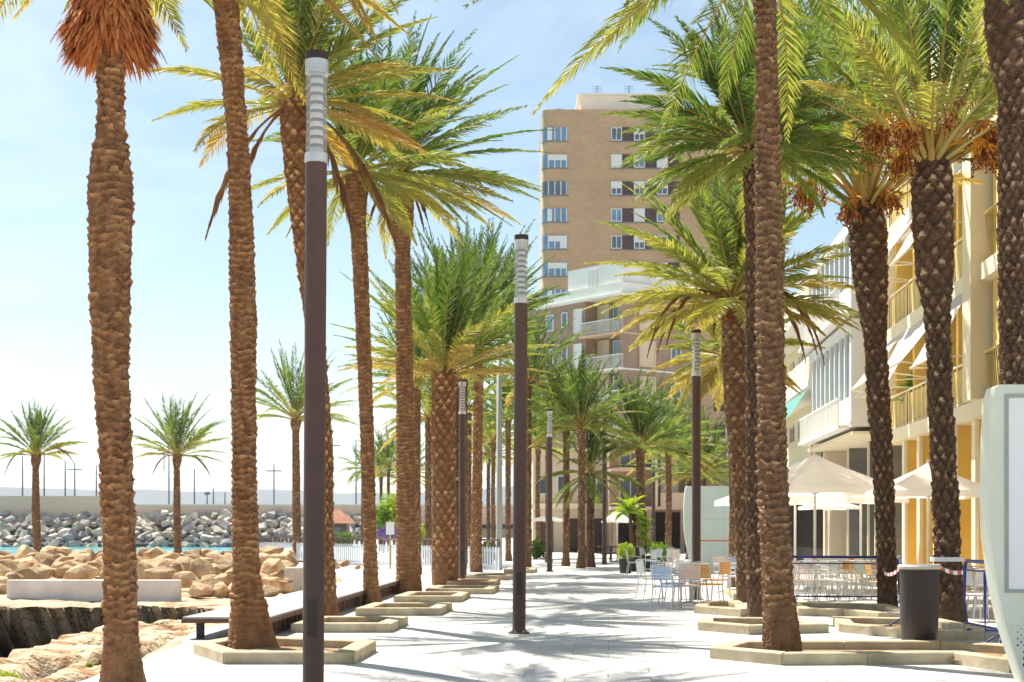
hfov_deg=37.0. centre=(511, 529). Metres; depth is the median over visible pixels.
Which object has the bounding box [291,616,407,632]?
planter
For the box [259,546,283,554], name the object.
boulder
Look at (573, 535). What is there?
door
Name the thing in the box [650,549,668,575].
cafe chair
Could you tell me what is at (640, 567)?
cafe chair
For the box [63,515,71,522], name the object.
armour stone
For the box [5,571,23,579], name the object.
boulder
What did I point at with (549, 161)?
corner window
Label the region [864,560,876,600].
cafe chair
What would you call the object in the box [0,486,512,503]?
hills
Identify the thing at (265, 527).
armour stone
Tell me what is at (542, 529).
door
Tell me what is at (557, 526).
building
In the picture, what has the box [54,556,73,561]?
boulder
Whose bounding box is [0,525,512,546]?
rubble bed
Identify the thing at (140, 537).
armour stone
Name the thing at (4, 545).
armour stone
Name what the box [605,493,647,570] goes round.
palm tree
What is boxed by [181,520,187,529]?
armour stone
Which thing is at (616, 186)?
window
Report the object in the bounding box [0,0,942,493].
sky
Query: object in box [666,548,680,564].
cafe chair
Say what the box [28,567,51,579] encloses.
boulder
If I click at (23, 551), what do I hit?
boulder
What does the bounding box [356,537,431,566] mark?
picket fence
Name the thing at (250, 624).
palm tree
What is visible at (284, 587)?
boulder
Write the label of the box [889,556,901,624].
crowd barrier
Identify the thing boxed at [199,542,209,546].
armour stone
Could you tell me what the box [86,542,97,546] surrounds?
armour stone
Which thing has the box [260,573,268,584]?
boulder
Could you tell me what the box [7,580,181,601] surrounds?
wall
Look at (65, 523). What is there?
armour stone
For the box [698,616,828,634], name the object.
planter
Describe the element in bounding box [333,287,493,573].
palm tree
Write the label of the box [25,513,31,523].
armour stone
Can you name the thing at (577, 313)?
window
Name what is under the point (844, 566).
cafe chair
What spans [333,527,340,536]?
window
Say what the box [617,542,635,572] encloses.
potted shrub
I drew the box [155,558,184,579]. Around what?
boulder
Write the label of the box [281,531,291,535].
armour stone
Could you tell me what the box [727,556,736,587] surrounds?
cafe chair
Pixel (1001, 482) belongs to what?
advertising panel
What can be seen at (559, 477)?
window
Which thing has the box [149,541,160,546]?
armour stone
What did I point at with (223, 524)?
armour stone
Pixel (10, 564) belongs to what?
boulder
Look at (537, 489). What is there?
palm tree
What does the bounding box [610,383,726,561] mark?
palm tree
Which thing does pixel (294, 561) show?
boulder
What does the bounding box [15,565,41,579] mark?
boulder
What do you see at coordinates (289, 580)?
boulder
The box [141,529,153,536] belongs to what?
armour stone
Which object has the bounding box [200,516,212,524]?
armour stone
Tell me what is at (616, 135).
window
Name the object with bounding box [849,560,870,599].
cafe chair
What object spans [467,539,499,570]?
picket fence
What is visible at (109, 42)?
palm tree
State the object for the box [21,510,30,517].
armour stone
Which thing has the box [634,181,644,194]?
window
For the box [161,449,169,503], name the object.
mast
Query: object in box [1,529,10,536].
armour stone
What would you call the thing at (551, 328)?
window
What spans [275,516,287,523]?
armour stone
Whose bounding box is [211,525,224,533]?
armour stone
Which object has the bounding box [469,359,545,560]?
palm tree
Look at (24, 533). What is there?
armour stone
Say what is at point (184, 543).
armour stone
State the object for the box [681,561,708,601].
cafe chair
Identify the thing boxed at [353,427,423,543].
palm tree
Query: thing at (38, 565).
boulder
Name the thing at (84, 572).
boulder
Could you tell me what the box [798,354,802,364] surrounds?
window
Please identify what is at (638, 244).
window
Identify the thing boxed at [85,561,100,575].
boulder
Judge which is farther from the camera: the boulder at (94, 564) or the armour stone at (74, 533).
the armour stone at (74, 533)
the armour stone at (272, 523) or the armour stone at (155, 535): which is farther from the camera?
the armour stone at (272, 523)
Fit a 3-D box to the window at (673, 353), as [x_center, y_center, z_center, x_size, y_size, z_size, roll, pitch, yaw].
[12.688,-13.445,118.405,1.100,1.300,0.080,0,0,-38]
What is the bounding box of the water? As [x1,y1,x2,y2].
[0,547,285,560]
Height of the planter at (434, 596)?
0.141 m
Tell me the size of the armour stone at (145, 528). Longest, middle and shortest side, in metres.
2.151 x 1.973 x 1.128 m
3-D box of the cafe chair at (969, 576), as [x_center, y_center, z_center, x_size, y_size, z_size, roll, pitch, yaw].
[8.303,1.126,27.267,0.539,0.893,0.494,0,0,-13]
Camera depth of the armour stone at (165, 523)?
269.90 m
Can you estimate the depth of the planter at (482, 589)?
36.89 m
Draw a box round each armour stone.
[0,510,9,517]
[0,543,11,546]
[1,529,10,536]
[2,515,15,523]
[2,524,15,531]
[5,535,15,540]
[8,522,21,527]
[16,516,25,522]
[16,526,23,533]
[20,529,28,536]
[20,539,32,545]
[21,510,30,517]
[21,521,28,527]
[23,535,32,540]
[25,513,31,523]
[41,525,49,532]
[42,515,53,521]
[48,533,56,538]
[48,539,60,546]
[50,523,61,530]
[54,518,60,523]
[56,528,67,537]
[59,513,67,520]
[62,521,70,526]
[62,532,73,541]
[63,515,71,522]
[66,528,79,538]
[68,540,81,546]
[71,513,77,518]
[72,522,83,532]
[77,514,87,520]
[78,531,89,537]
[80,519,89,528]
[81,536,90,541]
[82,511,90,516]
[85,527,92,533]
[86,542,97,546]
[92,529,101,536]
[135,520,141,526]
[135,526,142,530]
[137,534,144,540]
[140,520,148,530]
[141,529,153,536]
[142,512,148,519]
[142,526,152,531]
[144,534,151,540]
[148,521,154,527]
[149,511,160,518]
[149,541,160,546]
[152,532,160,538]
[154,536,164,541]
[155,515,166,522]
[159,539,168,546]
[160,509,168,516]
[161,520,168,526]
[161,529,171,537]
[166,516,172,525]
[168,534,173,540]
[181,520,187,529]
[181,541,188,546]
[182,524,196,532]
[183,515,192,524]
[184,535,193,540]
[190,510,198,520]
[190,530,198,537]
[190,537,200,542]
[195,518,199,525]
[196,525,203,530]
[198,531,207,537]
[199,520,207,527]
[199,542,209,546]
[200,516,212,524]
[200,534,213,540]
[204,527,212,534]
[209,536,221,541]
[210,512,217,518]
[210,520,218,526]
[210,542,218,546]
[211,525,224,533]
[217,515,223,520]
[218,520,229,528]
[219,509,230,517]
[219,538,231,546]
[222,530,229,536]
[225,523,231,533]
[259,522,267,531]
[266,511,275,519]
[266,520,277,527]
[266,527,275,534]
[273,526,284,535]
[273,530,279,535]
[275,509,286,516]
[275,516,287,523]
[280,521,287,527]
[281,517,291,523]
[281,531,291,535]
[353,516,360,523]
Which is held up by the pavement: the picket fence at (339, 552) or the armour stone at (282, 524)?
the picket fence at (339, 552)
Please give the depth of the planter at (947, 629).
22.68 m
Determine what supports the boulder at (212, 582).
on the shore ground
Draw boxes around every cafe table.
[674,569,699,604]
[716,563,735,591]
[814,564,832,594]
[841,565,860,595]
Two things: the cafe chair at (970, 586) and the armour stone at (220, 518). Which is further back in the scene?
the armour stone at (220, 518)
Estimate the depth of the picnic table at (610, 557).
72.27 m
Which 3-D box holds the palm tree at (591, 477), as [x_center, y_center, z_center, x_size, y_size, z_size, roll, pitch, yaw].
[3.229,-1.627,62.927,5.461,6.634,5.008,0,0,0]
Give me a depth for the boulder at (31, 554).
57.99 m
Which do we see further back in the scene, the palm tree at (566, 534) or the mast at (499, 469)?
the palm tree at (566, 534)
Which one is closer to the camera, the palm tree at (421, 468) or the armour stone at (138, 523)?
the palm tree at (421, 468)
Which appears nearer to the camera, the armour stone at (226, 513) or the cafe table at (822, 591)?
the cafe table at (822, 591)
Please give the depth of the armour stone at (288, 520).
271.67 m
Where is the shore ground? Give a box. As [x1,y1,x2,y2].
[0,575,340,681]
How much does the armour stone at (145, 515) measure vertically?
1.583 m
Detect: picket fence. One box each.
[259,536,357,563]
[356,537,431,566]
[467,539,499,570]
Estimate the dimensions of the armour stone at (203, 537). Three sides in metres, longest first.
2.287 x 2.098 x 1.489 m
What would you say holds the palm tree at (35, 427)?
on the shore ground
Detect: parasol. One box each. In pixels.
[532,516,562,558]
[601,508,632,561]
[715,496,812,505]
[787,451,873,589]
[788,495,818,581]
[798,503,859,576]
[816,495,908,585]
[865,459,978,563]
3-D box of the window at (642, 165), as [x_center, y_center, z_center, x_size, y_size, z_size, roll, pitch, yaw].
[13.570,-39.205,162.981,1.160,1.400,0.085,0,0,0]
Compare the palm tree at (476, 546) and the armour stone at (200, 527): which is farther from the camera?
the armour stone at (200, 527)
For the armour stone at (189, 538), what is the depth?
264.25 m
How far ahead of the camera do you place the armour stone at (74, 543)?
262.31 m
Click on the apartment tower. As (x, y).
(583, 177)
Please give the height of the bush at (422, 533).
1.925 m
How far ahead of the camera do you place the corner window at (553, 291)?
162.99 m
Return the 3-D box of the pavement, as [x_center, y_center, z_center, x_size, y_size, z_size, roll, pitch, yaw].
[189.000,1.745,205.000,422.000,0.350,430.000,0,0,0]
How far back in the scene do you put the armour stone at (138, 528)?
267.67 m
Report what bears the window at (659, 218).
in the apartment tower
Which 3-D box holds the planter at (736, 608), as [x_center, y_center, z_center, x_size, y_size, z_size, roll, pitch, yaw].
[3.946,1.499,29.130,1.035,0.142,3.620,0,0,4]
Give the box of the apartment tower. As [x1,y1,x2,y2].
[539,86,745,483]
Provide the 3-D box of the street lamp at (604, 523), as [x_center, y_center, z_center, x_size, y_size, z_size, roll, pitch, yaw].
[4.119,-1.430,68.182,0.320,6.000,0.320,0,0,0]
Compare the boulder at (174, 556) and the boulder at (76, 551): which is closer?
the boulder at (174, 556)
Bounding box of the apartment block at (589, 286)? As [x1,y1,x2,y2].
[529,260,696,447]
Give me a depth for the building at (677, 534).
101.58 m
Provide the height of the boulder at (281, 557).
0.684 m
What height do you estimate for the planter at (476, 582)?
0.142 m
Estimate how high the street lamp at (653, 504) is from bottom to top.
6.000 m
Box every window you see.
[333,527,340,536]
[540,475,544,493]
[541,127,568,143]
[541,154,568,170]
[541,181,568,197]
[541,208,568,223]
[541,235,568,250]
[542,262,567,277]
[542,289,566,295]
[546,314,553,331]
[546,349,553,365]
[557,475,562,493]
[561,312,567,327]
[561,348,567,361]
[573,308,581,333]
[573,343,581,368]
[596,478,601,493]
[611,127,621,140]
[611,154,621,167]
[611,181,621,194]
[611,208,621,221]
[611,235,621,248]
[613,306,618,330]
[613,340,618,366]
[613,376,618,403]
[619,443,635,464]
[619,478,636,503]
[634,128,644,140]
[634,154,644,167]
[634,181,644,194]
[634,208,644,221]
[634,236,644,248]
[657,157,667,167]
[657,182,667,194]
[657,208,667,221]
[661,478,678,492]
[670,348,680,359]
[670,382,680,398]
[790,425,793,442]
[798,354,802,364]
[798,422,799,438]
[816,444,822,457]
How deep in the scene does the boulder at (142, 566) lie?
49.20 m
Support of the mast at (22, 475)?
on the breakwater
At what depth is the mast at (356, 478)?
275.15 m
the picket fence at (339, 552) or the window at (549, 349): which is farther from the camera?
the window at (549, 349)
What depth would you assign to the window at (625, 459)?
101.55 m
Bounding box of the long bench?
[181,577,397,638]
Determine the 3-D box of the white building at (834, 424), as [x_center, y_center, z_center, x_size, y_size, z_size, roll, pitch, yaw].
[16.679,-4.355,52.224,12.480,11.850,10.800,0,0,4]
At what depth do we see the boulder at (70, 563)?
50.74 m
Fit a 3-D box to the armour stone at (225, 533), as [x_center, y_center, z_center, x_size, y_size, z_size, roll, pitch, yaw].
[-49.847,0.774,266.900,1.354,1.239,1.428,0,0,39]
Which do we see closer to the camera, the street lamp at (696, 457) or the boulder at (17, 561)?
the street lamp at (696, 457)
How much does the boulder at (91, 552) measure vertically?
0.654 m
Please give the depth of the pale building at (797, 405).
67.10 m
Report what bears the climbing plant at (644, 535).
on the pavement
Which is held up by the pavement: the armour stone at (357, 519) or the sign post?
the sign post
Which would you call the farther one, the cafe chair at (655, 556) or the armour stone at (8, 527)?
the armour stone at (8, 527)
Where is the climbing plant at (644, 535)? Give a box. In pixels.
[634,515,657,570]
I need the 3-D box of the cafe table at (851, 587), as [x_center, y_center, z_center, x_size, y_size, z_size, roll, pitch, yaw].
[7.940,1.200,35.821,0.700,0.730,0.700,0,0,0]
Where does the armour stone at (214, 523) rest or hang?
on the rubble bed
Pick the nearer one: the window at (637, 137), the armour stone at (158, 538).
the window at (637, 137)
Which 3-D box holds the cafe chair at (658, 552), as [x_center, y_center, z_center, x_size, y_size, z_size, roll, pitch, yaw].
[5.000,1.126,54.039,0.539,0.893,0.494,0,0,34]
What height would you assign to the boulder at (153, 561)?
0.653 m
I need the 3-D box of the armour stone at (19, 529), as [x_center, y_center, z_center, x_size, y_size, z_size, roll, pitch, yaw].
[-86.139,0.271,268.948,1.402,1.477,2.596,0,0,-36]
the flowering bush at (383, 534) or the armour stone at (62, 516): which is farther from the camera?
the armour stone at (62, 516)
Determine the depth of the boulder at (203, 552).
60.17 m
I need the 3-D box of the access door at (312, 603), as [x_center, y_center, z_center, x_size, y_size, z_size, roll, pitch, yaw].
[-1.846,0.820,14.136,0.085,0.340,0.012,0,0,0]
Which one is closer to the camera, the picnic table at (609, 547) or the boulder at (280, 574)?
the boulder at (280, 574)
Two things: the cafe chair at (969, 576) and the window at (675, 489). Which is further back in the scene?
the window at (675, 489)
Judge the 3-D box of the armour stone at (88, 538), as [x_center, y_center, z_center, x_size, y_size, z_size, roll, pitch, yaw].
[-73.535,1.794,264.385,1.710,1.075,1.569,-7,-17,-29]
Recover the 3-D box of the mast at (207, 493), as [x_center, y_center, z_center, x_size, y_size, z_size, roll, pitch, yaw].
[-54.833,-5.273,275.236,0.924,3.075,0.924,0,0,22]
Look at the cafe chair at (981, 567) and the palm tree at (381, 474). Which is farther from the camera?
the palm tree at (381, 474)
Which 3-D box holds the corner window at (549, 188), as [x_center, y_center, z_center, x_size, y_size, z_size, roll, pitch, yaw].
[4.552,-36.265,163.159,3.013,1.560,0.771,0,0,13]
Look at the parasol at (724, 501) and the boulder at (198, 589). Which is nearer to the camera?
the boulder at (198, 589)
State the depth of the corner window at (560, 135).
162.99 m
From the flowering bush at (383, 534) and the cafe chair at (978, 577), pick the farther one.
the flowering bush at (383, 534)
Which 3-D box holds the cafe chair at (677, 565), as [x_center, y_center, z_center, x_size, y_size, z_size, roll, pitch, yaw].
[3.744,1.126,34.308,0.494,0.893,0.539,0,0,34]
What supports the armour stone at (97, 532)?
on the rubble bed
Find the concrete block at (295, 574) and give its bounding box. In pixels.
[284,567,302,591]
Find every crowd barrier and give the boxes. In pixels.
[792,556,898,603]
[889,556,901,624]
[963,559,999,642]
[983,571,1001,643]
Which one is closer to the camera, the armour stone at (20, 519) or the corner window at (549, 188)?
the corner window at (549, 188)
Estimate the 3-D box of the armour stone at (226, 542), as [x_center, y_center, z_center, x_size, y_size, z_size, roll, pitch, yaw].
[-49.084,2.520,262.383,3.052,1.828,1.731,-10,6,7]
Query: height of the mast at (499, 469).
8.776 m
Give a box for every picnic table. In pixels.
[585,546,616,561]
[596,546,635,554]
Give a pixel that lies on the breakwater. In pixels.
(55, 506)
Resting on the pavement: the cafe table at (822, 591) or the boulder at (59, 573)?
the cafe table at (822, 591)
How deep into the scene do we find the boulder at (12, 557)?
55.23 m
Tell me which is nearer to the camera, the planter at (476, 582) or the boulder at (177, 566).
the planter at (476, 582)
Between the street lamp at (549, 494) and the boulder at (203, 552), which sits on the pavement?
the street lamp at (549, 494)
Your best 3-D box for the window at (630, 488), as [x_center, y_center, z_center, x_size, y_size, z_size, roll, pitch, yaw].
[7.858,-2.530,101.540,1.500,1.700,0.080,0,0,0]
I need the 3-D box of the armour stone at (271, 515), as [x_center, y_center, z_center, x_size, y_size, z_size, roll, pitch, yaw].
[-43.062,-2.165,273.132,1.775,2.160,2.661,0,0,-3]
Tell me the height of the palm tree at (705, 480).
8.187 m
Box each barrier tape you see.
[884,568,898,575]
[930,557,963,561]
[937,563,962,574]
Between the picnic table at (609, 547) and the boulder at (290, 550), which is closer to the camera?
the boulder at (290, 550)
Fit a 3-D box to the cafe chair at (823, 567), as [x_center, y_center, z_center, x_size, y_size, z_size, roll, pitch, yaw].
[7.016,1.126,33.327,0.539,0.893,0.494,0,0,-16]
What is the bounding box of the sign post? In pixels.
[386,519,393,568]
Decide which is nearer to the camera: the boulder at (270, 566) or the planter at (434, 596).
the planter at (434, 596)
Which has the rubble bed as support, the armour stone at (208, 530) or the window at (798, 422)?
the armour stone at (208, 530)
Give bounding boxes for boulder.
[0,550,11,555]
[0,555,18,560]
[0,559,17,570]
[0,564,11,576]
[0,576,8,583]
[0,584,6,594]
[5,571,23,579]
[13,557,26,566]
[15,545,37,558]
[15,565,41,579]
[18,556,38,567]
[23,553,36,557]
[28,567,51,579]
[33,563,48,567]
[35,552,54,566]
[40,546,54,552]
[40,566,56,578]
[47,547,67,555]
[51,561,61,567]
[52,564,71,578]
[53,547,71,555]
[53,560,83,568]
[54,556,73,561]
[55,553,63,559]
[63,564,99,579]
[68,549,82,556]
[73,553,90,563]
[82,548,96,560]
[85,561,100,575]
[94,559,102,568]
[136,547,150,557]
[137,556,146,561]
[137,561,153,579]
[141,557,163,565]
[143,546,167,558]
[144,566,174,579]
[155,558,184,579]
[156,553,179,559]
[172,562,181,571]
[173,571,198,587]
[176,556,193,559]
[178,558,191,570]
[182,548,200,554]
[185,554,201,559]
[187,582,212,595]
[189,558,216,578]
[192,577,222,596]
[200,548,211,556]
[200,557,215,563]
[201,574,216,578]
[205,550,219,556]
[206,553,231,564]
[212,582,227,597]
[214,573,231,586]
[215,564,232,574]
[224,553,231,557]
[224,583,231,597]
[225,569,232,576]
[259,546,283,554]
[259,555,277,564]
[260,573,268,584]
[262,559,284,575]
[262,577,280,585]
[262,585,279,596]
[272,554,290,561]
[273,570,283,580]
[273,580,291,593]
[280,548,295,556]
[281,551,298,566]
[281,560,293,566]
[282,577,292,582]
[339,559,349,566]
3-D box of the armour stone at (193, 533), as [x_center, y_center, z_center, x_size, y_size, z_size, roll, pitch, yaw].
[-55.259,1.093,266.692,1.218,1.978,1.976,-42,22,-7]
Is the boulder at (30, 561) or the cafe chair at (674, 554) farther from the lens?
the boulder at (30, 561)
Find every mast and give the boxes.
[22,456,22,495]
[43,455,44,495]
[64,460,65,495]
[67,463,82,495]
[96,465,96,495]
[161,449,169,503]
[194,469,194,503]
[204,491,209,503]
[266,464,281,503]
[355,440,356,503]
[496,341,513,569]
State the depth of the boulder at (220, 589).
42.07 m
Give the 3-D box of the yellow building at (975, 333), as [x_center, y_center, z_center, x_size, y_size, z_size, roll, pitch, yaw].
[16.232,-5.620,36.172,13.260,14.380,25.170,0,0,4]
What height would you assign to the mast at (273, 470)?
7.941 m
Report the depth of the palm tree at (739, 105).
25.63 m
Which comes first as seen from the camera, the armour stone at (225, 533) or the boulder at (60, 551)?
the boulder at (60, 551)
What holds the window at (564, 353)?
in the apartment block at (589, 286)
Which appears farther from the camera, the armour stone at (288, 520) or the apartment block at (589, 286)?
the armour stone at (288, 520)
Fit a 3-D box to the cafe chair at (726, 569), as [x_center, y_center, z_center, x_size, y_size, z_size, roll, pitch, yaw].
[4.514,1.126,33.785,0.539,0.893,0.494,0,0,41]
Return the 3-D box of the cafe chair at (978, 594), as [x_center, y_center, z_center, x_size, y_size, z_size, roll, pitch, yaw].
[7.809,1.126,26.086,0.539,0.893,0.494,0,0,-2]
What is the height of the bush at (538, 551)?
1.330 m
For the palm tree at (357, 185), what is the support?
in the planter at (361, 624)
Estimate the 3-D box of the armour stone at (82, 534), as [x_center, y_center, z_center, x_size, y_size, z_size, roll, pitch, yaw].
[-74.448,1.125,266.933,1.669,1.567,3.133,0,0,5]
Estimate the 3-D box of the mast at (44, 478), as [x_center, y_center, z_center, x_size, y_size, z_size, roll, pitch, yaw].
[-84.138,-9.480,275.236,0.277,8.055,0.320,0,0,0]
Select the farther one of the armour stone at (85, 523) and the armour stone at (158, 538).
the armour stone at (85, 523)
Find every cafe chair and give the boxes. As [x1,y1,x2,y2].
[625,549,641,575]
[635,559,663,598]
[645,548,662,570]
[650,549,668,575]
[650,564,681,609]
[657,562,686,604]
[665,559,691,598]
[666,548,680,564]
[671,549,688,567]
[672,564,700,608]
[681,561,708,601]
[692,563,723,605]
[701,560,731,599]
[712,555,735,582]
[717,558,736,594]
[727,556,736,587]
[792,560,818,600]
[793,562,812,599]
[796,558,813,591]
[797,560,827,601]
[799,558,820,590]
[804,560,834,601]
[807,558,832,591]
[814,560,838,599]
[819,560,849,601]
[826,560,856,600]
[829,558,848,590]
[835,560,862,599]
[838,558,861,590]
[841,560,870,599]
[846,555,869,589]
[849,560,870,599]
[855,558,875,590]
[859,561,874,599]
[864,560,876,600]
[865,558,876,587]
[871,560,897,599]
[966,564,992,609]
[966,566,988,613]
[966,568,988,617]
[966,581,989,621]
[973,568,989,618]
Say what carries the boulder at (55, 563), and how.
on the shore ground
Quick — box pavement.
[80,538,1014,681]
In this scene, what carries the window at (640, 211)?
in the apartment tower
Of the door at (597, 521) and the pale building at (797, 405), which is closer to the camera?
the pale building at (797, 405)
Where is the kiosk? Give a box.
[333,509,355,545]
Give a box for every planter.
[193,636,375,663]
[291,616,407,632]
[355,602,451,615]
[393,591,469,601]
[425,585,498,593]
[446,579,499,584]
[466,573,512,579]
[504,567,536,572]
[694,600,746,616]
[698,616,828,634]
[710,640,1011,672]
[724,588,735,599]
[797,602,899,616]
[833,616,998,640]
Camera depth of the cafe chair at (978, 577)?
26.59 m
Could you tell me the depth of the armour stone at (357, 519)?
271.54 m
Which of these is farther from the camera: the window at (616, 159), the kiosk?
the window at (616, 159)
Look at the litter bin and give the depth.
19.71 m
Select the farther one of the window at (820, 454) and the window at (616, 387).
the window at (616, 387)
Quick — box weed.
[0,670,21,678]
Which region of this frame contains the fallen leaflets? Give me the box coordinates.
[420,570,737,681]
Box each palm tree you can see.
[0,0,283,681]
[0,398,88,551]
[12,0,438,648]
[131,392,230,552]
[135,0,459,615]
[230,339,359,561]
[250,37,483,604]
[263,8,557,593]
[329,233,558,585]
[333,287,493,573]
[337,444,375,539]
[345,439,396,543]
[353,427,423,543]
[357,354,494,563]
[370,218,554,578]
[379,215,569,571]
[383,443,424,491]
[423,362,513,562]
[462,0,1009,651]
[468,304,603,566]
[468,393,543,544]
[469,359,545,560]
[471,411,512,542]
[490,352,602,561]
[502,361,616,565]
[502,414,577,544]
[503,340,653,567]
[527,410,652,566]
[565,366,717,556]
[581,128,861,602]
[599,0,893,616]
[605,493,647,570]
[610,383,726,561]
[628,411,728,558]
[645,401,728,491]
[646,260,826,586]
[647,0,902,276]
[703,0,996,606]
[729,0,998,622]
[863,0,1023,384]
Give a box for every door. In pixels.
[307,599,316,635]
[461,551,463,562]
[516,572,521,594]
[540,521,552,551]
[569,518,577,551]
[594,518,601,551]
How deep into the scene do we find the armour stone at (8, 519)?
271.11 m
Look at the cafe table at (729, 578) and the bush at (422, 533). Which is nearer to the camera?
the cafe table at (729, 578)
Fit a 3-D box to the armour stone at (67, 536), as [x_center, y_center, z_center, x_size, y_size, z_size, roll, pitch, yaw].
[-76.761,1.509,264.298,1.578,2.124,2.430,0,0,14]
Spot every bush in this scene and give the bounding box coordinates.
[338,531,356,545]
[376,505,396,537]
[376,525,396,543]
[377,491,396,525]
[421,523,432,558]
[482,541,502,564]
[532,537,552,558]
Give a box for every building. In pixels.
[531,448,601,551]
[606,434,726,552]
[784,280,822,561]
[798,210,901,577]
[848,0,1023,595]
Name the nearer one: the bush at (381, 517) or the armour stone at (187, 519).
the bush at (381, 517)
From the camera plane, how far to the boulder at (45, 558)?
56.21 m
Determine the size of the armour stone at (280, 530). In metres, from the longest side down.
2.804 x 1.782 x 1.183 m
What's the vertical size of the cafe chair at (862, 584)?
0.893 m
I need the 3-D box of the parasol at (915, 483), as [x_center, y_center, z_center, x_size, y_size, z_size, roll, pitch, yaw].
[9.329,0.005,34.286,2.307,3.130,2.307,0,0,0]
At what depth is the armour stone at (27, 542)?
261.77 m
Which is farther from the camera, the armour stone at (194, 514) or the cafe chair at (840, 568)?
the armour stone at (194, 514)
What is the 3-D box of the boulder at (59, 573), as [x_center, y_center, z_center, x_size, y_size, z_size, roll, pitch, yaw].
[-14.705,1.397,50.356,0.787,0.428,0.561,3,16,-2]
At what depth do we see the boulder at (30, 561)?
53.18 m
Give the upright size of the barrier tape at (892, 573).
0.270 m
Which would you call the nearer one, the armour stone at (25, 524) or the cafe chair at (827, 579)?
the cafe chair at (827, 579)
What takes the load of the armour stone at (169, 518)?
on the rubble bed
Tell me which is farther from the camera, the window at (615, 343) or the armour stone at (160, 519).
the armour stone at (160, 519)
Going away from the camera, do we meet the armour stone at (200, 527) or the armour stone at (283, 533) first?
the armour stone at (283, 533)
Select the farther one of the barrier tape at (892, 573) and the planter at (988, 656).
the barrier tape at (892, 573)
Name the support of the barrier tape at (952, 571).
attached to the palm tree at (929, 154)
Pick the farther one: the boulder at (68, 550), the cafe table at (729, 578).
the boulder at (68, 550)
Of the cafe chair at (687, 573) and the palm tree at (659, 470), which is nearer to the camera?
the cafe chair at (687, 573)
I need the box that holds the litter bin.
[897,564,941,639]
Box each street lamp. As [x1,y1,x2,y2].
[302,49,328,681]
[459,379,465,578]
[508,234,529,633]
[545,409,553,571]
[602,431,606,563]
[652,451,655,550]
[691,329,702,599]
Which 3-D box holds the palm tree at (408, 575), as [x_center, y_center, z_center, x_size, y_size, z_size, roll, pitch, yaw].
[-2.463,-5.476,37.479,7.262,14.333,7.518,0,0,0]
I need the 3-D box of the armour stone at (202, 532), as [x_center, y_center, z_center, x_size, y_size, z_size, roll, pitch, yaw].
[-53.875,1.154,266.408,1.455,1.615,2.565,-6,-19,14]
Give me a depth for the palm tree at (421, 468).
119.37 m
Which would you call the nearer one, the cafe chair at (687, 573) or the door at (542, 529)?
the cafe chair at (687, 573)
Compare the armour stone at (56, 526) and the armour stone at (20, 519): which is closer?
the armour stone at (56, 526)
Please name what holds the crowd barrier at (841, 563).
on the pavement
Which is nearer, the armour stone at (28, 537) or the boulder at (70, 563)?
the boulder at (70, 563)
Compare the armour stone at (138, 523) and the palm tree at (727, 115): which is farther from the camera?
the armour stone at (138, 523)
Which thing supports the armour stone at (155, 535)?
on the rubble bed
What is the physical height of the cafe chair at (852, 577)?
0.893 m
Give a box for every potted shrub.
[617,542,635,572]
[649,542,669,564]
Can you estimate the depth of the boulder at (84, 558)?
56.79 m
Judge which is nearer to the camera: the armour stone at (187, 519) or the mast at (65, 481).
the armour stone at (187, 519)
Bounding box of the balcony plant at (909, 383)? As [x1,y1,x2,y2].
[890,371,923,422]
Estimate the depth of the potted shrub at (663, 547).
54.45 m
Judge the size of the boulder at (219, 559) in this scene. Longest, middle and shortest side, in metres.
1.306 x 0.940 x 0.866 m
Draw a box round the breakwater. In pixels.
[0,496,512,524]
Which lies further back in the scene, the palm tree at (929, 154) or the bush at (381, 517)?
the bush at (381, 517)
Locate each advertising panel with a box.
[683,486,729,572]
[979,384,1023,681]
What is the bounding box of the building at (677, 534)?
[606,434,726,552]
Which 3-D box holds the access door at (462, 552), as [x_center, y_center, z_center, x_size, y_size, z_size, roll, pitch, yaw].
[-1.472,0.820,45.184,0.085,0.340,0.012,0,0,0]
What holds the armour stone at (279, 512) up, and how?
on the breakwater
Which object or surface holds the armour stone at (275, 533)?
on the rubble bed
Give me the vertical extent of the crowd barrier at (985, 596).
1.124 m
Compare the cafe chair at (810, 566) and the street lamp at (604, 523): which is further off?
the street lamp at (604, 523)
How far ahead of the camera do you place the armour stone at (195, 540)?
263.84 m
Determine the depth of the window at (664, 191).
162.95 m
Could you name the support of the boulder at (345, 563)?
on the pavement
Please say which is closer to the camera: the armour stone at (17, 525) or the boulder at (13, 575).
the boulder at (13, 575)
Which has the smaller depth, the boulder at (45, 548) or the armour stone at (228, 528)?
the boulder at (45, 548)
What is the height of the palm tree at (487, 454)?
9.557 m
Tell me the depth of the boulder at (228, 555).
56.88 m
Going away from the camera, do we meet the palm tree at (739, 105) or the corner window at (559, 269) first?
the palm tree at (739, 105)
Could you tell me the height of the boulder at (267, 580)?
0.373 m
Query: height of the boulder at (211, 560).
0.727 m
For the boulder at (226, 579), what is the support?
on the shore ground
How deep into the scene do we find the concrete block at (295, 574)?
45.90 m
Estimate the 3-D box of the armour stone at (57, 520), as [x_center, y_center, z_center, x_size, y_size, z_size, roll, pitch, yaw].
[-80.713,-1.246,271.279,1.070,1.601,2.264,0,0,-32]
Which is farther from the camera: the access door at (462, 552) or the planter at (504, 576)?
the planter at (504, 576)
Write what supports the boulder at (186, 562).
on the shore ground
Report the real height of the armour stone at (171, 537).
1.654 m
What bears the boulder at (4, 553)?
on the shore ground
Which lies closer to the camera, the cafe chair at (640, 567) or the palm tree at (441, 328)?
the cafe chair at (640, 567)
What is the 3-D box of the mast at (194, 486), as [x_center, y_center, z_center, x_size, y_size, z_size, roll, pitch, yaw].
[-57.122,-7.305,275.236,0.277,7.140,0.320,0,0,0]

